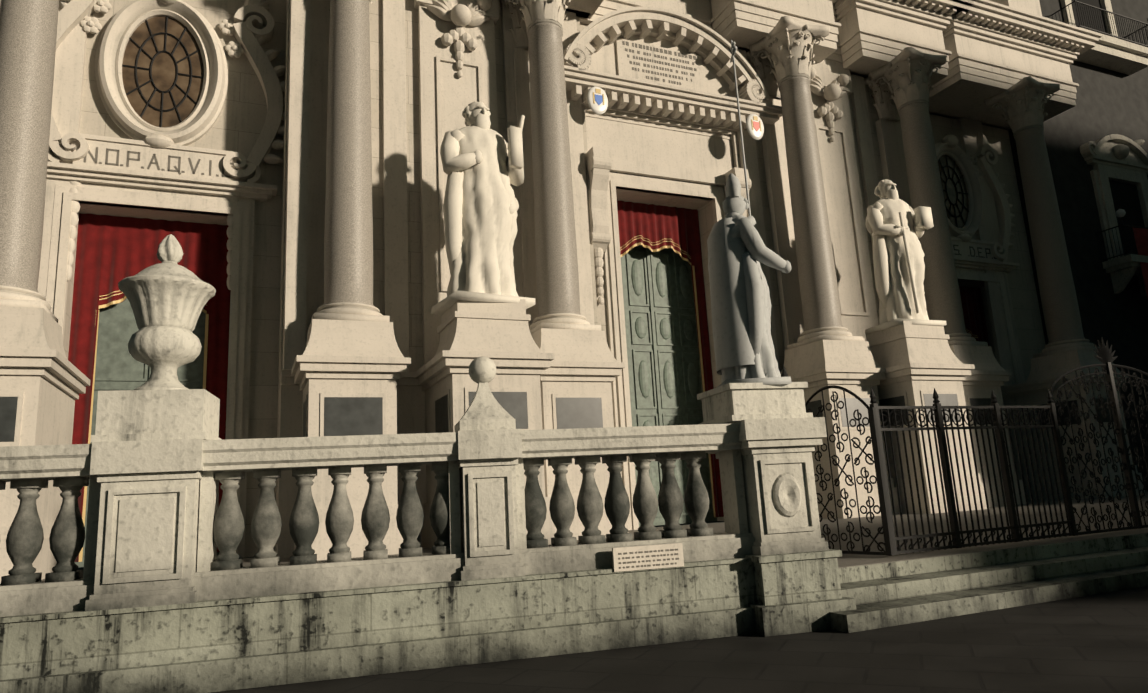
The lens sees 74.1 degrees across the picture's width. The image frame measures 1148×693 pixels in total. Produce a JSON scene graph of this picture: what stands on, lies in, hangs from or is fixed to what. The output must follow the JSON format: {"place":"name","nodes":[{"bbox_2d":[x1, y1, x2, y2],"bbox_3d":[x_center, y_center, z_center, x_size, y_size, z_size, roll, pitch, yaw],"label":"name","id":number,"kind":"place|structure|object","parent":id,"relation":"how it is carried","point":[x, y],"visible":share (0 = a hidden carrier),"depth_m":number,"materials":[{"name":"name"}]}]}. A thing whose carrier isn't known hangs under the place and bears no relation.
{"place":"outdoors","nodes":[
{"label":"outdoors","id":0,"kind":"place"},
{"bbox_2d":[77,521,1147,692],"bbox_3d":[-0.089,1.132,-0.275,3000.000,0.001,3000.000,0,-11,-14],"label":"street ground","id":1,"kind":"structure","parent":0,"point":[1096,643],"depth_m":5.04,"materials":[{"name":"grey asphalt"}]},
{"bbox_2d":[0,417,828,616],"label":"stone balustrade","id":2,"kind":"object","parent":1,"relation":"on","point":[152,512],"visible":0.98,"depth_m":5.65,"materials":[{"name":"beige stone"}]},
{"bbox_2d":[0,481,5,489],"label":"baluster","id":3,"kind":"object","parent":2,"relation":"on","point":[2,485],"visible":1,"depth_m":5.30,"materials":[{"name":"stone"}]},
{"bbox_2d":[1,479,48,585],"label":"baluster","id":4,"kind":"object","parent":2,"relation":"on","point":[24,538],"visible":1,"depth_m":5.19,"materials":[{"name":"stone"}]},
{"bbox_2d":[45,477,89,582],"bbox_3d":[-3.538,1.273,5.315,0.211,0.700,0.221,0,-11,-14],"label":"baluster","id":5,"kind":"object","parent":2,"relation":"on","point":[67,537],"visible":1,"depth_m":5.25,"materials":[{"name":"stone"}]},
{"bbox_2d":[90,234,221,442],"bbox_3d":[-3.081,-0.078,5.734,0.720,1.620,0.660,0,-11,-14],"label":"urn","id":6,"kind":"object","parent":2,"relation":"on","point":[168,297],"visible":1,"depth_m":5.53,"materials":[{"name":"stone"}]},
{"bbox_2d":[211,470,244,570],"bbox_3d":[-2.529,1.268,5.569,0.216,0.700,0.214,-1,-11,-13],"label":"baluster","id":7,"kind":"object","parent":2,"relation":"on","point":[228,527],"visible":1,"depth_m":5.50,"materials":[{"name":"stone"}]},
{"bbox_2d":[250,469,281,567],"bbox_3d":[-2.281,1.268,5.635,0.215,0.700,0.213,-1,-11,-13],"label":"baluster","id":8,"kind":"object","parent":2,"relation":"on","point":[266,524],"visible":1,"depth_m":5.57,"materials":[{"name":"stone"}]},
{"bbox_2d":[289,467,318,564],"bbox_3d":[-2.023,1.266,5.698,0.218,0.700,0.217,0,-12,-16],"label":"baluster","id":9,"kind":"object","parent":2,"relation":"on","point":[304,523],"visible":1,"depth_m":5.62,"materials":[{"name":"stone"}]},
{"bbox_2d":[325,466,353,562],"bbox_3d":[-1.777,1.266,5.765,0.210,0.700,0.221,0,-12,-16],"label":"baluster","id":10,"kind":"object","parent":2,"relation":"on","point":[339,521],"visible":1,"depth_m":5.69,"materials":[{"name":"stone"}]},
{"bbox_2d":[361,464,389,559],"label":"baluster","id":11,"kind":"object","parent":2,"relation":"on","point":[375,518],"visible":1,"depth_m":5.75,"materials":[{"name":"stone"}]},
{"bbox_2d":[396,463,423,557],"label":"baluster","id":12,"kind":"object","parent":2,"relation":"on","point":[409,517],"visible":1,"depth_m":5.82,"materials":[{"name":"stone"}]},
{"bbox_2d":[430,462,449,554],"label":"baluster","id":13,"kind":"object","parent":2,"relation":"on","point":[439,517],"visible":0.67,"depth_m":5.87,"materials":[{"name":"stone"}]},
{"bbox_2d":[454,356,515,431],"bbox_3d":[-0.744,0.396,6.232,0.440,0.635,0.440,0,-11,-14],"label":"ball finial","id":14,"kind":"object","parent":2,"relation":"on","point":[486,410],"visible":1,"depth_m":6.08,"materials":[{"name":"stone"}]},
{"bbox_2d":[523,458,547,547],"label":"baluster","id":15,"kind":"object","parent":2,"relation":"on","point":[535,509],"visible":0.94,"depth_m":6.06,"materials":[{"name":"stone"}]},
{"bbox_2d":[548,457,576,545],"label":"baluster","id":16,"kind":"object","parent":2,"relation":"on","point":[562,509],"visible":1,"depth_m":6.12,"materials":[{"name":"stone"}]},
{"bbox_2d":[574,455,605,543],"bbox_3d":[0.129,1.258,6.255,0.222,0.700,0.215,0,-12,-16],"label":"baluster","id":17,"kind":"object","parent":2,"relation":"on","point":[590,507],"visible":1,"depth_m":6.18,"materials":[{"name":"stone"}]},
{"bbox_2d":[602,454,632,541],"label":"baluster","id":18,"kind":"object","parent":2,"relation":"on","point":[617,506],"visible":1,"depth_m":6.24,"materials":[{"name":"stone"}]},
{"bbox_2d":[629,453,661,539],"bbox_3d":[0.594,1.256,6.369,0.216,0.700,0.218,0,-12,-16],"label":"baluster","id":19,"kind":"object","parent":2,"relation":"on","point":[645,503],"visible":1,"depth_m":6.29,"materials":[{"name":"stone"}]},
{"bbox_2d":[612,543,683,571],"bbox_3d":[0.586,1.662,5.996,0.580,0.180,0.030,0,-11,-14],"label":"plaque","id":20,"kind":"object","parent":2,"relation":"attached to","point":[637,549],"visible":0.93,"depth_m":5.98,"materials":[{"name":"stone"}]},
{"bbox_2d":[618,549,678,568],"bbox_3d":[0.591,1.668,5.978,0.500,0.119,0.003,0,-11,-14],"label":"plaque lettering","id":21,"kind":"object","parent":20,"relation":"on","point":[648,556],"visible":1,"depth_m":5.98},
{"bbox_2d":[655,452,686,537],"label":"baluster","id":22,"kind":"object","parent":2,"relation":"on","point":[670,501],"visible":1,"depth_m":6.36,"materials":[{"name":"stone"}]},
{"bbox_2d":[680,451,712,536],"bbox_3d":[1.043,1.254,6.487,0.212,0.700,0.216,0,-11,-15],"label":"baluster","id":23,"kind":"object","parent":2,"relation":"on","point":[696,499],"visible":1,"depth_m":6.41,"materials":[{"name":"stone"}]},
{"bbox_2d":[697,382,812,424],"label":"statue plinth","id":24,"kind":"structure","parent":2,"relation":"on","point":[729,403],"depth_m":6.53,"materials":[{"name":"stone"}]},
{"bbox_2d":[707,40,791,387],"bbox_3d":[1.551,-1.399,7.211,0.694,3.664,0.793,-3,-11,0],"label":"bishop statue","id":25,"kind":"object","parent":24,"relation":"on","point":[739,251],"visible":0.96,"depth_m":6.76,"materials":[{"name":"white stone"}]},
{"bbox_2d":[0,549,855,692],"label":"balustrade base wall","id":26,"kind":"structure","parent":1,"relation":"on","point":[209,646],"depth_m":5.46,"materials":[{"name":"grey stone"}]},
{"bbox_2d":[41,490,1147,583],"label":"parvis floor","id":27,"kind":"structure","parent":1,"relation":"on","point":[847,560],"depth_m":10.77,"materials":[{"name":"grey stone"}]},
{"bbox_2d":[0,0,1045,556],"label":"facade wall","id":28,"kind":"structure","parent":27,"relation":"on","point":[238,124],"depth_m":14.86,"materials":[{"name":"stone"}]},
{"bbox_2d":[75,298,219,566],"bbox_3d":[-7.731,0.702,13.909,2.560,6.290,0.160,2,-12,-23],"label":"door","id":29,"kind":"structure","parent":28,"relation":"attached to","point":[119,366],"depth_m":13.79,"materials":[{"name":"green wood"}]},
{"bbox_2d":[68,213,230,561],"bbox_3d":[-7.630,0.621,13.681,2.600,6.150,0.094,2,-12,-23],"label":"curtain","id":30,"kind":"object","parent":28,"relation":"attached to","point":[112,252],"visible":0.58,"depth_m":13.97,"materials":[{"name":"red fabric"}]},
{"bbox_2d":[79,290,208,561],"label":"curtain trim","id":31,"kind":"structure","parent":30,"relation":"attached to","point":[91,411],"depth_m":13.54,"materials":[{"name":"gold metal"}]},
{"bbox_2d":[46,0,285,557],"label":"door surround","id":32,"kind":"object","parent":28,"relation":"attached to","point":[134,184],"visible":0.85,"depth_m":13.91,"materials":[{"name":"stone"}]},
{"bbox_2d":[84,147,233,177],"bbox_3d":[-7.505,-3.327,13.822,2.406,0.359,0.010,2,-12,-23],"label":"bay lettering","id":33,"kind":"object","parent":32,"relation":"attached to","point":[95,159],"visible":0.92,"depth_m":13.78,"materials":[{"name":"grey"}]},
{"bbox_2d":[122,16,203,127],"bbox_3d":[-7.728,-5.173,14.318,1.380,2.340,0.001,2,-12,-23],"label":"bay glass","id":34,"kind":"object","parent":32,"relation":"attached to","point":[163,71],"visible":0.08,"depth_m":14.31,"materials":[{"name":"glass"}]},
{"bbox_2d":[122,16,203,126],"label":"bay cames","id":35,"kind":"object","parent":32,"relation":"attached to","point":[150,72],"visible":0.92,"depth_m":14.28,"materials":[{"name":"black metal"}]},
{"bbox_2d":[37,0,1024,386],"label":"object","id":36,"kind":"object","parent":28,"relation":"attached to","point":[457,66],"visible":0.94,"depth_m":15.31,"materials":[{"name":"stone"}]},
{"bbox_2d":[621,245,716,526],"bbox_3d":[1.877,0.312,17.703,2.620,7.490,0.160,2,-12,-23],"label":"door","id":37,"kind":"structure","parent":28,"relation":"attached to","point":[665,375],"depth_m":17.79,"materials":[{"name":"green wood"}]},
{"bbox_2d":[617,201,723,516],"bbox_3d":[2.022,0.205,17.378,2.660,7.360,0.090,2,-12,-23],"label":"curtain","id":38,"kind":"object","parent":28,"relation":"attached to","point":[657,223],"visible":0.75,"depth_m":18.00,"materials":[{"name":"red fabric"}]},
{"bbox_2d":[620,235,715,516],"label":"curtain trim","id":39,"kind":"structure","parent":38,"relation":"attached to","point":[645,246],"depth_m":17.80,"materials":[{"name":"gold metal"}]},
{"bbox_2d":[563,6,781,529],"bbox_3d":[2.319,-2.012,16.851,6.360,11.670,0.824,2,-12,-23],"label":"door surround","id":40,"kind":"object","parent":28,"relation":"attached to","point":[649,135],"visible":0.71,"depth_m":17.43,"materials":[{"name":"stone"}]},
{"bbox_2d":[587,86,607,113],"bbox_3d":[0.524,-5.356,16.499,0.500,0.660,0.050,2,-12,-23],"label":"medallion","id":41,"kind":"object","parent":40,"relation":"attached to","point":[596,108],"visible":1,"depth_m":16.46,"materials":[{"name":"white ceramic"}]},
{"bbox_2d":[593,89,603,104],"bbox_3d":[0.532,-5.421,16.484,0.260,0.360,0.008,2,-12,-23],"label":"emblem","id":42,"kind":"object","parent":41,"relation":"attached to","point":[598,91],"visible":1,"depth_m":16.50,"materials":[{"name":"gold metal"}]},
{"bbox_2d":[595,94,602,104],"bbox_3d":[0.537,-5.337,16.468,0.180,0.250,0.008,2,-12,-23],"label":"shield emblem","id":43,"kind":"object","parent":41,"relation":"attached to","point":[598,99],"visible":1,"depth_m":16.46,"materials":[{"name":"blue paint"}]},
{"bbox_2d":[622,41,696,84],"bbox_3d":[2.046,-6.588,17.788,1.986,0.848,0.006,2,-12,-23],"label":"inscription","id":44,"kind":"object","parent":40,"relation":"attached to","point":[666,52],"visible":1,"depth_m":17.80,"materials":[{"name":"grey"}]},
{"bbox_2d":[746,114,763,139],"bbox_3d":[4.277,-5.185,17.891,0.500,0.660,0.050,2,-12,-23],"label":"medallion","id":45,"kind":"object","parent":40,"relation":"attached to","point":[755,134],"visible":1,"depth_m":17.84,"materials":[{"name":"white ceramic"}]},
{"bbox_2d":[751,116,760,130],"bbox_3d":[4.285,-5.249,17.877,0.260,0.360,0.008,2,-12,-23],"label":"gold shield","id":46,"kind":"object","parent":45,"relation":"attached to","point":[755,117],"visible":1,"depth_m":17.89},
{"bbox_2d":[753,121,759,130],"bbox_3d":[4.290,-5.166,17.860,0.180,0.250,0.008,2,-12,-23],"label":"shield emblem","id":47,"kind":"object","parent":45,"relation":"attached to","point":[756,125],"visible":1,"depth_m":17.86,"materials":[{"name":"red paint"}]},
{"bbox_2d":[565,0,1101,129],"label":"entablature","id":48,"kind":"structure","parent":28,"relation":"attached to","point":[989,48],"depth_m":20.85,"materials":[{"name":"stone"}]},
{"bbox_2d":[959,287,989,345],"bbox_3d":[11.280,1.203,21.882,2.600,6.150,0.094,2,-12,-23],"label":"doorway","id":49,"kind":"object","parent":28,"relation":"attached to","point":[973,311],"visible":0.19,"depth_m":22.65,"materials":[{"name":"black fabric"}]},
{"bbox_2d":[935,130,1021,383],"bbox_3d":[11.431,-1.304,21.712,4.917,11.182,0.466,2,-12,-23],"label":"door surround","id":50,"kind":"object","parent":28,"relation":"attached to","point":[970,268],"visible":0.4,"depth_m":22.49,"materials":[{"name":"stone"}]},
{"bbox_2d":[938,155,968,227],"bbox_3d":[11.182,-4.590,22.518,1.380,2.340,0.001,2,-12,-23],"label":"bay glass","id":51,"kind":"object","parent":50,"relation":"attached to","point":[951,192],"visible":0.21,"depth_m":22.57,"materials":[{"name":"black glass"}]},
{"bbox_2d":[939,155,968,227],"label":"bay cames","id":52,"kind":"object","parent":50,"relation":"attached to","point":[947,166],"visible":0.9,"depth_m":22.53,"materials":[{"name":"black metal"}]},
{"bbox_2d":[953,245,996,258],"bbox_3d":[11.442,-2.764,22.043,2.488,0.318,0.011,2,-12,-23],"label":"bay lettering","id":53,"kind":"object","parent":50,"relation":"attached to","point":[970,247],"visible":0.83,"depth_m":22.15,"materials":[{"name":"grey"}]},
{"bbox_2d":[0,299,1144,583],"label":"podium","id":54,"kind":"object","parent":27,"relation":"on","point":[44,379],"visible":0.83,"depth_m":13.41,"materials":[{"name":"stone"}]},
{"bbox_2d":[0,285,57,322],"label":"column base","id":55,"kind":"object","parent":54,"relation":"on","point":[10,296],"visible":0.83,"depth_m":10.75,"materials":[{"name":"beige stone"}]},
{"bbox_2d":[0,0,58,292],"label":"column shaft","id":56,"kind":"object","parent":54,"relation":"on","point":[28,33],"visible":0.92,"depth_m":11.37,"materials":[{"name":"beige stone"}]},
{"bbox_2d":[323,0,373,305],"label":"column shaft","id":57,"kind":"object","parent":54,"relation":"on","point":[348,253],"visible":0.92,"depth_m":13.26,"materials":[{"name":"beige stone"}]},
{"bbox_2d":[312,302,389,321],"bbox_3d":[-3.863,-0.469,13.017,1.190,0.350,1.190,2,-12,-23],"label":"column base","id":58,"kind":"object","parent":54,"relation":"on","point":[350,311],"visible":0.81,"depth_m":12.55,"materials":[{"name":"beige stone"}]},
{"bbox_2d":[431,101,534,314],"bbox_3d":[-1.673,-2.579,13.635,1.563,3.946,1.234,4,-13,-31],"label":"peter statue","id":59,"kind":"object","parent":54,"relation":"on","point":[482,164],"visible":0.96,"depth_m":13.21,"materials":[{"name":"stone"}]},
{"bbox_2d":[513,48,537,326],"bbox_3d":[-0.734,-2.883,15.830,0.840,7.110,0.180,2,-12,-23],"label":"pilaster","id":60,"kind":"object","parent":54,"relation":"on","point":[522,83],"visible":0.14,"depth_m":15.72,"materials":[{"name":"stone"}]},
{"bbox_2d":[500,0,528,49],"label":"pilaster capital","id":61,"kind":"object","parent":60,"relation":"on","point":[520,37],"visible":0.33,"depth_m":16.38,"materials":[{"name":"beige stone"}]},
{"bbox_2d":[527,22,580,316],"bbox_3d":[-0.440,-3.528,15.198,0.850,6.120,0.850,2,-12,-23],"label":"column shaft","id":62,"kind":"object","parent":54,"relation":"on","point":[557,277],"visible":0.88,"depth_m":14.84,"materials":[{"name":"beige stone"}]},
{"bbox_2d":[509,0,570,31],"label":"column capital","id":63,"kind":"object","parent":62,"relation":"on","point":[539,11],"visible":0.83,"depth_m":15.53,"materials":[{"name":"beige stone"}]},
{"bbox_2d":[0,392,1113,441],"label":"pedestal panels","id":64,"kind":"object","parent":54,"relation":"attached to","point":[347,416],"visible":0.65,"depth_m":12.54,"materials":[{"name":"grey stone"}]},
{"bbox_2d":[529,313,600,333],"bbox_3d":[-0.268,-0.358,14.576,1.190,0.350,1.190,2,-12,-23],"label":"column base","id":65,"kind":"object","parent":54,"relation":"on","point":[566,321],"visible":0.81,"depth_m":14.11,"materials":[{"name":"beige stone"}]},
{"bbox_2d":[761,98,804,350],"bbox_3d":[5.191,-2.701,18.399,0.840,7.110,0.180,2,-12,-23],"label":"pilaster","id":66,"kind":"object","parent":54,"relation":"on","point":[779,200],"visible":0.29,"depth_m":18.29,"materials":[{"name":"stone"}]},
{"bbox_2d":[746,46,780,98],"bbox_3d":[4.981,-6.793,19.174,1.456,1.230,0.510,2,-12,-23],"label":"pilaster capital","id":67,"kind":"object","parent":66,"relation":"on","point":[763,69],"visible":0.25,"depth_m":18.97,"materials":[{"name":"beige stone"}]},
{"bbox_2d":[779,76,842,330],"bbox_3d":[5.484,-3.346,17.767,0.850,6.120,0.850,2,-12,-23],"label":"column shaft","id":68,"kind":"object","parent":54,"relation":"on","point":[820,301],"visible":0.96,"depth_m":17.43,"materials":[{"name":"beige stone"}]},
{"bbox_2d":[749,15,829,87],"bbox_3d":[5.289,-6.947,18.474,1.456,1.230,1.456,2,-12,-23],"label":"column capital","id":69,"kind":"object","parent":68,"relation":"on","point":[785,44],"visible":0.98,"depth_m":18.13,"materials":[{"name":"beige stone"}]},
{"bbox_2d":[787,327,864,349],"bbox_3d":[5.657,-0.176,17.145,1.190,0.350,1.190,2,-12,-23],"label":"column base","id":70,"kind":"object","parent":54,"relation":"on","point":[822,333],"visible":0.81,"depth_m":16.70,"materials":[{"name":"beige stone"}]},
{"bbox_2d":[875,119,910,206],"bbox_3d":[8.758,-2.591,19.946,0.840,7.110,0.180,2,-12,-23],"label":"pilaster","id":71,"kind":"object","parent":54,"relation":"on","point":[891,150],"visible":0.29,"depth_m":20.31,"materials":[{"name":"stone"}]},
{"bbox_2d":[864,72,900,122],"bbox_3d":[8.548,-6.683,20.721,1.456,1.230,0.510,2,-12,-23],"label":"pilaster capital","id":72,"kind":"object","parent":71,"relation":"on","point":[885,106],"visible":0.46,"depth_m":20.52,"materials":[{"name":"beige stone"}]},
{"bbox_2d":[865,179,946,333],"bbox_3d":[7.437,-2.150,17.561,1.446,3.637,1.114,1,-12,-19],"label":"paul statue","id":73,"kind":"object","parent":54,"relation":"on","point":[896,226],"visible":1,"depth_m":17.16,"materials":[{"name":"stone"}]},
{"bbox_2d":[898,102,966,333],"bbox_3d":[9.052,-3.236,19.314,0.850,6.120,0.850,2,-12,-23],"label":"column shaft","id":74,"kind":"object","parent":54,"relation":"on","point":[942,293],"visible":0.83,"depth_m":18.98,"materials":[{"name":"beige stone"}]},
{"bbox_2d":[868,46,946,111],"bbox_3d":[8.856,-6.837,20.021,1.456,1.230,1.456,2,-12,-23],"label":"column capital","id":75,"kind":"object","parent":74,"relation":"on","point":[905,74],"visible":0.94,"depth_m":19.68,"materials":[{"name":"beige stone"}]},
{"bbox_2d":[947,333,987,345],"bbox_3d":[9.224,-0.066,18.692,1.190,0.350,1.190,2,-12,-23],"label":"column base","id":76,"kind":"object","parent":54,"relation":"on","point":[961,339],"visible":0.46,"depth_m":18.17,"materials":[{"name":"beige stone"}]},
{"bbox_2d":[1014,126,1084,343],"bbox_3d":[13.124,-3.111,21.080,0.850,6.120,0.850,2,-12,-23],"label":"column shaft","id":77,"kind":"object","parent":54,"relation":"on","point":[1061,312],"visible":0.9,"depth_m":20.78,"materials":[{"name":"beige stone"}]},
{"bbox_2d":[984,76,1059,135],"bbox_3d":[12.928,-6.712,21.787,1.456,1.230,1.456,2,-12,-23],"label":"column capital","id":78,"kind":"object","parent":77,"relation":"on","point":[1021,102],"visible":1,"depth_m":21.46,"materials":[{"name":"beige stone"}]},
{"bbox_2d":[1033,339,1098,357],"bbox_3d":[13.296,0.059,20.458,1.190,0.350,1.190,2,-12,-23],"label":"column base","id":79,"kind":"object","parent":54,"relation":"on","point":[1057,347],"visible":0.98,"depth_m":20.03,"materials":[{"name":"beige stone"}]},
{"bbox_2d":[781,337,1147,555],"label":"iron gate","id":80,"kind":"structure","parent":27,"relation":"on","point":[1105,357],"depth_m":8.11,"materials":[{"name":"black metal"}]},
{"bbox_2d":[829,533,1147,632],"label":"gate steps","id":81,"kind":"structure","parent":1,"relation":"on","point":[884,595],"depth_m":6.93,"materials":[{"name":"stone"}]},
{"bbox_2d":[1008,0,1147,489],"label":"building wall","id":82,"kind":"structure","parent":1,"relation":"on","point":[1108,102],"depth_m":24.03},
{"bbox_2d":[1051,0,1147,260],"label":"balcony railings","id":83,"kind":"object","parent":82,"relation":"attached to","point":[1129,40],"visible":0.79,"depth_m":25.03,"materials":[{"name":"black metal"}]},
{"bbox_2d":[1060,0,1147,295],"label":"window frame","id":84,"kind":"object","parent":82,"relation":"attached to","point":[1117,157],"visible":0.98,"depth_m":24.97,"materials":[{"name":"beige stone"}]},
{"bbox_2d":[1071,0,1144,255],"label":"dark building windows","id":85,"kind":"structure","parent":82,"relation":"attached to","point":[1125,197],"depth_m":25.08,"materials":[{"name":"black"}]},
{"bbox_2d":[1132,227,1147,297],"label":"banner","id":86,"kind":"object","parent":82,"relation":"attached to","point":[1141,237],"visible":1,"depth_m":23.41,"materials":[{"name":"red fabric"}]},
{"bbox_2d":[1115,209,1125,217],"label":"balcony globes","id":87,"kind":"object","parent":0,"point":[1120,213],"visible":0.98,"depth_m":23.29,"materials":[{"name":"white glass"}]}
]}

